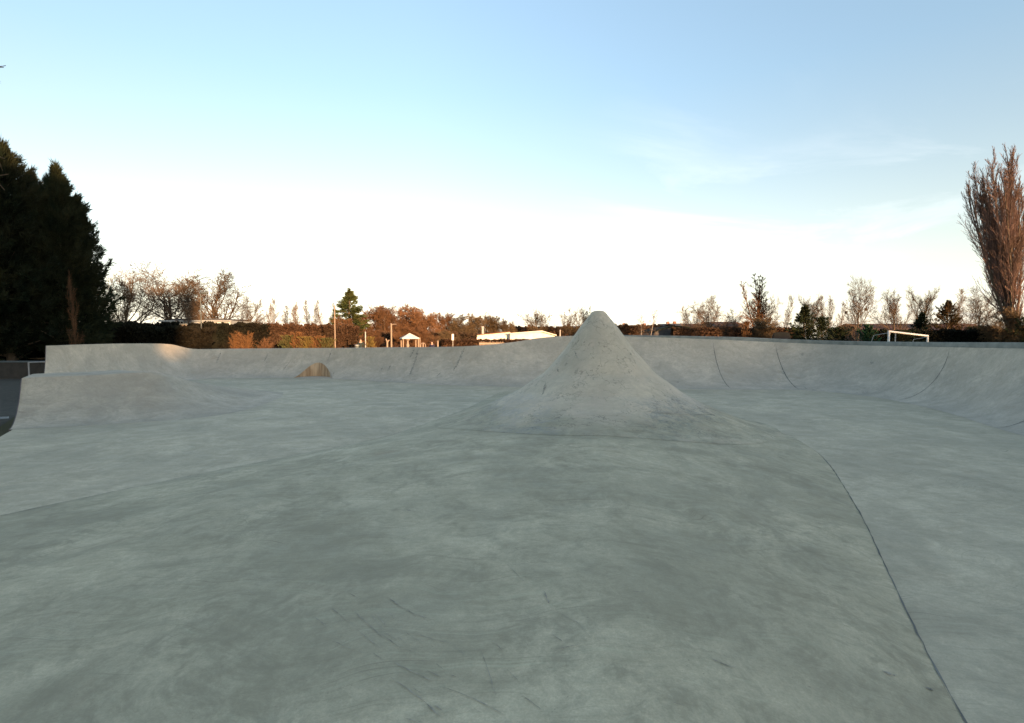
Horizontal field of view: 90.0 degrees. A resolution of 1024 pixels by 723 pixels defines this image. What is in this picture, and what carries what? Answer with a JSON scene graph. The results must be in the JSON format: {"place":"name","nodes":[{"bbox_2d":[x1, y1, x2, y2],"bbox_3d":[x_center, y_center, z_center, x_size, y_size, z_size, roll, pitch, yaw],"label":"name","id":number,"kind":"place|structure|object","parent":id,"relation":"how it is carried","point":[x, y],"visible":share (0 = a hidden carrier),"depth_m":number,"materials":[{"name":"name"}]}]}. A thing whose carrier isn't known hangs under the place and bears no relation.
{"place":"outdoors","nodes":[
{"label":"outdoors","id":0,"kind":"place"},
{"bbox_2d":[0,379,20,425],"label":"path","id":1,"kind":"structure","parent":0,"point":[9,392],"depth_m":21.73,"materials":[{"name":"concrete"}]},
{"bbox_2d":[0,361,44,378],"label":"brick wall","id":2,"kind":"structure","parent":1,"relation":"on","point":[13,369],"depth_m":31.56,"materials":[{"name":"paint"}]},
{"bbox_2d":[0,338,820,436],"bbox_3d":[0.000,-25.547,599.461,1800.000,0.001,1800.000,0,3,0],"label":"ground","id":3,"kind":"structure","parent":0,"point":[5,427],"depth_m":14.69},
{"bbox_2d":[0,165,44,357],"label":"cypress tree","id":4,"kind":"object","parent":3,"relation":"on","point":[40,181],"visible":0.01,"depth_m":41.33,"materials":[{"name":"green plant"}]},
{"bbox_2d":[0,196,58,353],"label":"cypress tree","id":5,"kind":"object","parent":3,"relation":"on","point":[12,305],"visible":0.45,"depth_m":35.70,"materials":[{"name":"green plant"}]},
{"bbox_2d":[0,137,79,360],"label":"cypress tree","id":6,"kind":"object","parent":3,"relation":"on","point":[13,183],"visible":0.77,"depth_m":36.23,"materials":[{"name":"green plant"}]},
{"bbox_2d":[0,157,125,358],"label":"cypress tree","id":7,"kind":"object","parent":3,"relation":"on","point":[60,206],"visible":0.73,"depth_m":38.04,"materials":[{"name":"green plant"}]},
{"bbox_2d":[65,272,84,344],"bbox_3d":[-28.098,-2.458,32.901,0.918,6.934,0.690,0,3,0],"label":"bare tree","id":8,"kind":"object","parent":3,"relation":"on","point":[71,307],"visible":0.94,"depth_m":32.88,"materials":[{"name":"brown plant"}]},
{"bbox_2d":[52,192,118,344],"bbox_3d":[-33.495,-6.261,39.854,5.026,13.886,4.639,0,3,0],"label":"cypress tree","id":9,"kind":"object","parent":3,"relation":"on","point":[90,294],"visible":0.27,"depth_m":39.72,"materials":[{"name":"green plant"}]},
{"bbox_2d":[0,323,218,360],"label":"hedge","id":10,"kind":"object","parent":3,"relation":"on","point":[193,337],"visible":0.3,"depth_m":44.07,"materials":[{"name":"green plant"}]},
{"bbox_2d":[44,343,204,379],"bbox_3d":[-19.476,0.204,26.175,3.963,2.241,11.203,0,3,9],"label":"quarter pipe","id":11,"kind":"object","parent":3,"relation":"on","point":[173,360],"visible":0.57,"depth_m":26.01,"materials":[{"name":"concrete"}]},
{"bbox_2d":[105,266,168,322],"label":"bare tree","id":12,"kind":"object","parent":3,"relation":"on","point":[128,303],"visible":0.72,"depth_m":81.27,"materials":[{"name":"brown plant"}]},
{"bbox_2d":[107,259,223,321],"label":"bare tree","id":13,"kind":"object","parent":3,"relation":"on","point":[167,310],"visible":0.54,"depth_m":81.64,"materials":[{"name":"brown plant"}]},
{"bbox_2d":[104,320,270,348],"bbox_3d":[-41.432,-2.751,63.933,21.898,4.936,3.229,-1,3,-11],"label":"hedge","id":14,"kind":"object","parent":3,"relation":"on","point":[225,330],"visible":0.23,"depth_m":64.02,"materials":[{"name":"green plant"}]},
{"bbox_2d":[174,294,214,323],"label":"bare tree","id":15,"kind":"object","parent":3,"relation":"on","point":[190,312],"visible":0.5,"depth_m":77.96,"materials":[{"name":"brown plant"}]},
{"bbox_2d":[199,292,207,328],"bbox_3d":[-32.930,-3.751,54.885,0.977,7.454,0.240,0,3,0],"label":"street lamp","id":16,"kind":"object","parent":3,"relation":"on","point":[200,293],"visible":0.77,"depth_m":54.73,"materials":[{"name":"metal"}]},
{"bbox_2d":[159,267,257,319],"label":"bare tree","id":17,"kind":"object","parent":3,"relation":"on","point":[224,284],"visible":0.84,"depth_m":81.12,"materials":[{"name":"brown plant"}]},
{"bbox_2d":[158,319,262,324],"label":"flat roofed building","id":18,"kind":"structure","parent":3,"relation":"on","point":[229,321],"depth_m":77.74,"materials":[{"name":"stone"}]},
{"bbox_2d":[228,331,242,348],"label":"shrub","id":19,"kind":"object","parent":3,"relation":"on","point":[235,344],"visible":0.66,"depth_m":50.09,"materials":[{"name":"brown plant"}]},
{"bbox_2d":[233,331,262,348],"bbox_3d":[-25.823,-1.440,50.271,2.050,3.274,2.703,2,3,35],"label":"shrub","id":20,"kind":"object","parent":3,"relation":"on","point":[245,340],"visible":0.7,"depth_m":49.76,"materials":[{"name":"brown plant"}]},
{"bbox_2d":[235,294,270,324],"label":"bare tree","id":21,"kind":"object","parent":3,"relation":"on","point":[251,317],"visible":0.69,"depth_m":85.47,"materials":[{"name":"brown plant"}]},
{"bbox_2d":[257,336,275,347],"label":"shrub","id":22,"kind":"object","parent":3,"relation":"on","point":[265,344],"visible":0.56,"depth_m":49.69,"materials":[{"name":"brown plant"}]},
{"bbox_2d":[263,302,275,323],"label":"sapling","id":23,"kind":"object","parent":3,"relation":"on","point":[269,314],"visible":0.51,"depth_m":83.39,"materials":[{"name":"brown plant"}]},
{"bbox_2d":[265,298,282,323],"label":"sapling","id":24,"kind":"object","parent":3,"relation":"on","point":[277,313],"visible":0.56,"depth_m":87.40,"materials":[{"name":"brown plant"}]},
{"bbox_2d":[279,305,291,324],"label":"sapling","id":25,"kind":"object","parent":3,"relation":"on","point":[286,320],"visible":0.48,"depth_m":89.94,"materials":[{"name":"brown plant"}]},
{"bbox_2d":[277,335,299,347],"bbox_3d":[-24.336,-1.518,55.931,2.478,2.897,2.485,-1,3,-26],"label":"shrub","id":26,"kind":"object","parent":3,"relation":"on","point":[287,338],"visible":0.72,"depth_m":55.63,"materials":[{"name":"green plant"}]},
{"bbox_2d":[288,302,301,324],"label":"sapling","id":27,"kind":"object","parent":3,"relation":"on","point":[292,314],"visible":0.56,"depth_m":83.11,"materials":[{"name":"brown plant"}]},
{"bbox_2d":[289,331,305,347],"bbox_3d":[-23.332,-1.728,56.073,2.066,3.338,1.992,0,3,0],"label":"shrub","id":28,"kind":"object","parent":3,"relation":"on","point":[296,334],"visible":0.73,"depth_m":55.67,"materials":[{"name":"brown plant"}]},
{"bbox_2d":[296,336,316,347],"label":"shrub","id":29,"kind":"object","parent":3,"relation":"on","point":[308,342],"visible":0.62,"depth_m":55.55,"materials":[{"name":"green plant"}]},
{"bbox_2d":[300,300,312,322],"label":"sapling","id":30,"kind":"object","parent":3,"relation":"on","point":[307,316],"visible":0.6,"depth_m":89.40,"materials":[{"name":"brown plant"}]},
{"bbox_2d":[267,321,359,347],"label":"hedge","id":31,"kind":"object","parent":3,"relation":"on","point":[347,335],"visible":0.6,"depth_m":67.14,"materials":[{"name":"brown plant"}]},
{"bbox_2d":[309,304,319,324],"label":"sapling","id":32,"kind":"object","parent":3,"relation":"on","point":[316,314],"visible":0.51,"depth_m":84.35,"materials":[{"name":"brown plant"}]},
{"bbox_2d":[308,335,325,347],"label":"shrub","id":33,"kind":"object","parent":3,"relation":"on","point":[316,343],"visible":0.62,"depth_m":55.79,"materials":[{"name":"brown plant"}]},
{"bbox_2d":[314,298,324,324],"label":"sapling","id":34,"kind":"object","parent":3,"relation":"on","point":[320,318],"visible":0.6,"depth_m":86.66,"materials":[{"name":"brown plant"}]},
{"bbox_2d":[316,337,336,347],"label":"shrub","id":35,"kind":"object","parent":3,"relation":"on","point":[327,342],"visible":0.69,"depth_m":55.74,"materials":[{"name":"green plant"}]},
{"bbox_2d":[323,302,336,324],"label":"sapling","id":36,"kind":"object","parent":3,"relation":"on","point":[331,313],"visible":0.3,"depth_m":89.53,"materials":[{"name":"brown plant"}]},
{"bbox_2d":[330,316,367,347],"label":"bare tree","id":37,"kind":"object","parent":3,"relation":"on","point":[344,321],"visible":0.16,"depth_m":77.12,"materials":[{"name":"brown plant"}]},
{"bbox_2d":[329,287,371,336],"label":"fir tree","id":38,"kind":"object","parent":3,"relation":"on","point":[349,311],"visible":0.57,"depth_m":86.95,"materials":[{"name":"green plant"}]},
{"bbox_2d":[351,311,377,331],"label":"bare tree","id":39,"kind":"object","parent":3,"relation":"on","point":[372,324],"visible":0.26,"depth_m":90.55,"materials":[{"name":"brown plant"}]},
{"bbox_2d":[364,336,376,347],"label":"shrub","id":40,"kind":"object","parent":3,"relation":"on","point":[371,342],"visible":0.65,"depth_m":59.83,"materials":[{"name":"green plant"}]},
{"bbox_2d":[359,328,404,347],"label":"scrub","id":41,"kind":"object","parent":3,"relation":"on","point":[378,339],"visible":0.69,"depth_m":73.22,"materials":[{"name":"brown plant"}]},
{"bbox_2d":[368,303,396,331],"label":"bare tree","id":42,"kind":"object","parent":3,"relation":"on","point":[381,326],"visible":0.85,"depth_m":90.88,"materials":[{"name":"brown plant"}]},
{"bbox_2d":[192,336,572,386],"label":"bank wall","id":43,"kind":"structure","parent":3,"relation":"on","point":[518,363],"depth_m":27.98,"materials":[{"name":"concrete"}]},
{"bbox_2d":[363,305,418,332],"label":"bare tree","id":44,"kind":"object","parent":3,"relation":"on","point":[381,308],"visible":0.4,"depth_m":93.06,"materials":[{"name":"brown plant"}]},
{"bbox_2d":[390,322,415,346],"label":"scrub","id":45,"kind":"object","parent":3,"relation":"on","point":[401,333],"visible":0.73,"depth_m":78.64,"materials":[{"name":"brown plant"}]},
{"bbox_2d":[400,333,418,346],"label":"play shelter","id":46,"kind":"object","parent":3,"relation":"on","point":[409,336],"visible":0.41,"depth_m":65.28,"materials":[{"name":"white"}]},
{"bbox_2d":[359,330,477,346],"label":"hedge","id":47,"kind":"object","parent":3,"relation":"on","point":[462,336],"visible":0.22,"depth_m":88.17,"materials":[{"name":"brown plant"}]},
{"bbox_2d":[388,303,455,331],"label":"bare tree","id":48,"kind":"object","parent":3,"relation":"on","point":[404,309],"visible":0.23,"depth_m":96.05,"materials":[{"name":"brown plant"}]},
{"bbox_2d":[405,307,442,332],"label":"bare tree","id":49,"kind":"object","parent":3,"relation":"on","point":[416,316],"visible":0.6,"depth_m":93.55,"materials":[{"name":"brown plant"}]},
{"bbox_2d":[409,326,441,346],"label":"scrub","id":50,"kind":"object","parent":3,"relation":"on","point":[418,332],"visible":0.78,"depth_m":79.07,"materials":[{"name":"brown plant"}]},
{"bbox_2d":[432,311,455,331],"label":"bare tree","id":51,"kind":"object","parent":3,"relation":"on","point":[441,323],"visible":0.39,"depth_m":100.60,"materials":[{"name":"brown plant"}]},
{"bbox_2d":[429,329,459,346],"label":"scrub","id":52,"kind":"object","parent":3,"relation":"on","point":[446,335],"visible":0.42,"depth_m":85.57,"materials":[{"name":"brown plant"}]},
{"bbox_2d":[446,314,480,332],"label":"bare tree","id":53,"kind":"object","parent":3,"relation":"on","point":[456,323],"visible":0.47,"depth_m":100.38,"materials":[{"name":"brown plant"}]},
{"bbox_2d":[461,313,489,333],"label":"bare tree","id":54,"kind":"object","parent":3,"relation":"on","point":[478,321],"visible":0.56,"depth_m":101.67,"materials":[{"name":"brown plant"}]},
{"bbox_2d":[468,311,499,332],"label":"bare tree","id":55,"kind":"object","parent":3,"relation":"on","point":[486,318],"visible":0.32,"depth_m":106.42,"materials":[{"name":"brown plant"}]},
{"bbox_2d":[441,338,528,346],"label":"hedge","id":56,"kind":"object","parent":3,"relation":"on","point":[456,342],"visible":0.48,"depth_m":81.91,"materials":[{"name":"brown plant"}]},
{"bbox_2d":[482,316,512,333],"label":"bare tree","id":57,"kind":"object","parent":3,"relation":"on","point":[489,327],"visible":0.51,"depth_m":105.39,"materials":[{"name":"brown plant"}]},
{"bbox_2d":[503,321,517,332],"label":"bare tree","id":58,"kind":"object","parent":3,"relation":"on","point":[510,325],"visible":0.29,"depth_m":109.31,"materials":[{"name":"brown plant"}]},
{"bbox_2d":[518,308,551,331],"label":"bare tree","id":59,"kind":"object","parent":3,"relation":"on","point":[535,319],"visible":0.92,"depth_m":118.16,"materials":[{"name":"brown plant"}]},
{"bbox_2d":[513,325,579,336],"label":"hedge","id":60,"kind":"object","parent":3,"relation":"on","point":[520,328],"visible":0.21,"depth_m":126.90,"materials":[{"name":"brown plant"}]},
{"bbox_2d":[552,308,580,335],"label":"bare tree","id":61,"kind":"object","parent":3,"relation":"on","point":[568,323],"visible":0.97,"depth_m":119.14,"materials":[{"name":"brown plant"}]},
{"bbox_2d":[572,305,592,329],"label":"bare tree","id":62,"kind":"object","parent":3,"relation":"on","point":[583,317],"visible":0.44,"depth_m":123.52,"materials":[{"name":"brown plant"}]},
{"bbox_2d":[615,323,677,334],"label":"hedge","id":63,"kind":"object","parent":3,"relation":"on","point":[625,329],"visible":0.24,"depth_m":103.91,"materials":[{"name":"brown plant"}]},
{"bbox_2d":[645,309,659,334],"bbox_3d":[16.398,-3.253,59.957,1.543,5.986,2.068,-3,4,-45],"label":"birch tree","id":64,"kind":"object","parent":3,"relation":"on","point":[650,328],"visible":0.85,"depth_m":59.80,"materials":[{"name":"brown plant"}]},
{"bbox_2d":[640,326,690,335],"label":"arched shed","id":65,"kind":"structure","parent":3,"relation":"on","point":[664,331],"depth_m":83.89,"materials":[{"name":"metal"}]},
{"bbox_2d":[675,305,703,327],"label":"bare tree","id":66,"kind":"object","parent":3,"relation":"on","point":[686,323],"visible":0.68,"depth_m":87.07,"materials":[{"name":"brown plant"}]},
{"bbox_2d":[686,293,735,329],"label":"bare tree","id":67,"kind":"object","parent":3,"relation":"on","point":[715,316],"visible":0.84,"depth_m":84.74,"materials":[{"name":"brown plant"}]},
{"bbox_2d":[722,308,743,328],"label":"bare tree","id":68,"kind":"object","parent":3,"relation":"on","point":[736,320],"visible":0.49,"depth_m":91.65,"materials":[{"name":"brown plant"}]},
{"bbox_2d":[670,326,798,338],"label":"hedge","id":69,"kind":"object","parent":3,"relation":"on","point":[717,332],"visible":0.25,"depth_m":81.14,"materials":[{"name":"brown plant"}]},
{"bbox_2d":[741,321,751,336],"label":"bush","id":70,"kind":"object","parent":3,"relation":"on","point":[745,330],"visible":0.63,"depth_m":77.79,"materials":[{"name":"brown plant"}]},
{"bbox_2d":[751,317,778,337],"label":"scrub","id":71,"kind":"object","parent":3,"relation":"on","point":[759,325],"visible":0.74,"depth_m":78.46,"materials":[{"name":"brown plant"}]},
{"bbox_2d":[761,294,784,326],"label":"bare tree","id":72,"kind":"object","parent":3,"relation":"on","point":[773,300],"visible":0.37,"depth_m":89.77,"materials":[{"name":"brown plant"}]},
{"bbox_2d":[772,332,790,338],"bbox_3d":[33.679,-2.063,64.169,2.080,3.202,5.100,1,3,26],"label":"parked van","id":73,"kind":"object","parent":3,"relation":"on","point":[780,335],"visible":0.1,"depth_m":61.93,"materials":[{"name":"paint"}]},
{"bbox_2d":[780,295,794,326],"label":"bare tree","id":74,"kind":"object","parent":3,"relation":"on","point":[788,314],"visible":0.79,"depth_m":85.22,"materials":[{"name":"brown plant"}]},
{"bbox_2d":[785,304,820,339],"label":"fir tree","id":75,"kind":"object","parent":3,"relation":"on","point":[804,332],"visible":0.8,"depth_m":71.57,"materials":[{"name":"green plant"}]},
{"bbox_2d":[797,294,822,333],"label":"bare tree","id":76,"kind":"object","parent":3,"relation":"on","point":[812,309],"visible":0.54,"depth_m":94.03,"materials":[{"name":"brown plant"}]},
{"bbox_2d":[814,296,832,333],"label":"bare tree","id":77,"kind":"object","parent":3,"relation":"on","point":[823,306],"visible":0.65,"depth_m":87.32,"materials":[{"name":"brown plant"}]},
{"bbox_2d":[624,335,1023,435],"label":"bowl wall","id":78,"kind":"structure","parent":3,"relation":"on","point":[981,382],"depth_m":22.52,"materials":[{"name":"concrete"}]},
{"bbox_2d":[811,316,837,340],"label":"bush","id":79,"kind":"object","parent":3,"relation":"on","point":[823,325],"visible":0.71,"depth_m":73.52,"materials":[{"name":"green plant"}]},
{"bbox_2d":[825,295,835,331],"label":"bare tree","id":80,"kind":"object","parent":3,"relation":"on","point":[828,308],"visible":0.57,"depth_m":90.20,"materials":[{"name":"brown plant"}]},
{"bbox_2d":[816,326,856,340],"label":"bush","id":81,"kind":"object","parent":3,"relation":"on","point":[839,333],"visible":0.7,"depth_m":65.65,"materials":[{"name":"green plant"}]},
{"bbox_2d":[834,301,846,339],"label":"bare tree","id":82,"kind":"object","parent":3,"relation":"on","point":[841,318],"visible":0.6,"depth_m":87.11,"materials":[{"name":"brown plant"}]},
{"bbox_2d":[839,275,881,340],"bbox_3d":[40.525,-5.215,59.650,4.696,9.973,4.448,-2,3,-33],"label":"bare tree","id":83,"kind":"object","parent":3,"relation":"on","point":[858,311],"visible":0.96,"depth_m":59.33,"materials":[{"name":"brown plant"}]},
{"bbox_2d":[856,324,880,340],"bbox_3d":[38.883,-2.069,55.885,2.383,4.226,2.420,2,3,30],"label":"bush","id":84,"kind":"object","parent":3,"relation":"on","point":[868,332],"visible":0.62,"depth_m":55.62,"materials":[{"name":"green plant"}]},
{"bbox_2d":[868,287,914,329],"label":"bare tree","id":85,"kind":"object","parent":3,"relation":"on","point":[893,311],"visible":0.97,"depth_m":83.60,"materials":[{"name":"brown plant"}]},
{"bbox_2d":[871,330,928,341],"bbox_3d":[26.285,-0.586,35.129,8.308,2.997,1.686,-2,3,-38],"label":"football goal","id":86,"kind":"object","parent":3,"relation":"on","point":[926,337],"visible":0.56,"depth_m":33.62,"materials":[{"name":"white paint"}]},
{"bbox_2d":[875,329,930,341],"bbox_3d":[45.600,-1.998,59.701,6.127,3.582,5.244,-1,3,-19],"label":"bush","id":87,"kind":"object","parent":3,"relation":"on","point":[899,337],"visible":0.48,"depth_m":59.41,"materials":[{"name":"green plant"}]},
{"bbox_2d":[830,324,977,340],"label":"brick building","id":88,"kind":"structure","parent":3,"relation":"on","point":[881,326],"depth_m":86.48,"materials":[{"name":"brown brick"}]},
{"bbox_2d":[910,312,931,330],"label":"fir tree","id":89,"kind":"object","parent":3,"relation":"on","point":[920,323],"visible":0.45,"depth_m":67.63,"materials":[{"name":"green plant"}]},
{"bbox_2d":[903,286,939,328],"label":"bare tree","id":90,"kind":"object","parent":3,"relation":"on","point":[929,301],"visible":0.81,"depth_m":84.19,"materials":[{"name":"brown plant"}]},
{"bbox_2d":[873,328,1018,341],"bbox_3d":[53.671,-2.216,61.953,19.442,4.092,2.496,1,3,12],"label":"hedge","id":91,"kind":"object","parent":3,"relation":"on","point":[948,335],"visible":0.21,"depth_m":61.47,"materials":[{"name":"green plant"}]},
{"bbox_2d":[928,300,967,330],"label":"fir tree","id":92,"kind":"object","parent":3,"relation":"on","point":[947,311],"visible":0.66,"depth_m":69.55,"materials":[{"name":"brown plant"}]},
{"bbox_2d":[948,288,967,323],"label":"bare tree","id":93,"kind":"object","parent":3,"relation":"on","point":[960,301],"visible":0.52,"depth_m":89.53,"materials":[{"name":"brown plant"}]},
{"bbox_2d":[959,326,990,341],"bbox_3d":[56.115,-2.383,62.183,6.331,4.132,5.419,-1,3,-27],"label":"bush","id":94,"kind":"object","parent":3,"relation":"on","point":[969,327],"visible":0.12,"depth_m":61.72,"materials":[{"name":"green plant"}]},
{"bbox_2d":[957,285,999,328],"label":"bare tree","id":95,"kind":"object","parent":3,"relation":"on","point":[977,313],"visible":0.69,"depth_m":79.00,"materials":[{"name":"brown plant"}]},
{"bbox_2d":[957,143,1023,324],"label":"poplar tree","id":96,"kind":"object","parent":3,"relation":"on","point":[1001,248],"visible":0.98,"depth_m":58.74,"materials":[{"name":"brown plant"}]},
{"bbox_2d":[971,306,1023,341],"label":"scrub","id":97,"kind":"object","parent":3,"relation":"on","point":[1002,335],"visible":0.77,"depth_m":57.55,"materials":[{"name":"brown plant"}]},
{"bbox_2d":[1005,317,1023,341],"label":"bush","id":98,"kind":"object","parent":3,"relation":"on","point":[1022,329],"visible":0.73,"depth_m":56.21,"materials":[{"name":"green plant"}]},
{"bbox_2d":[0,378,1023,722],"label":"skatepark floor","id":99,"kind":"structure","parent":0,"point":[936,496],"depth_m":9.37,"materials":[{"name":"concrete"}]},
{"bbox_2d":[9,370,282,430],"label":"ramp","id":100,"kind":"structure","parent":99,"relation":"on","point":[46,400],"depth_m":15.21,"materials":[{"name":"concrete"}]},
{"bbox_2d":[0,392,967,722],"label":"concrete hump","id":101,"kind":"object","parent":99,"relation":"on","point":[430,572],"visible":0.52,"depth_m":3.91,"materials":[{"name":"concrete"}]},
{"bbox_2d":[435,310,780,443],"bbox_3d":[2.393,0.161,13.511,8.705,3.004,8.754,0,3,0],"label":"concrete cone","id":102,"kind":"object","parent":99,"relation":"on","point":[599,376],"visible":1,"depth_m":11.62,"materials":[{"name":"concrete"}]},
{"bbox_2d":[0,0,1023,337],"label":"sky","id":103,"kind":"structure","parent":0,"point":[625,159],"materials":[{"name":"blue"}]},
{"bbox_2d":[477,326,556,339],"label":"pavilion","id":104,"kind":"structure","parent":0,"point":[507,335],"depth_m":94.70,"materials":[{"name":"white paint"}]},
{"bbox_2d":[698,322,744,330],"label":"brick building","id":105,"kind":"structure","parent":0,"point":[720,325],"depth_m":96.21,"materials":[{"name":"brown brick"}]},
{"bbox_2d":[737,273,780,327],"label":"tree","id":106,"kind":"object","parent":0,"point":[758,306],"visible":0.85,"depth_m":85.04,"materials":[{"name":"brown plant"}]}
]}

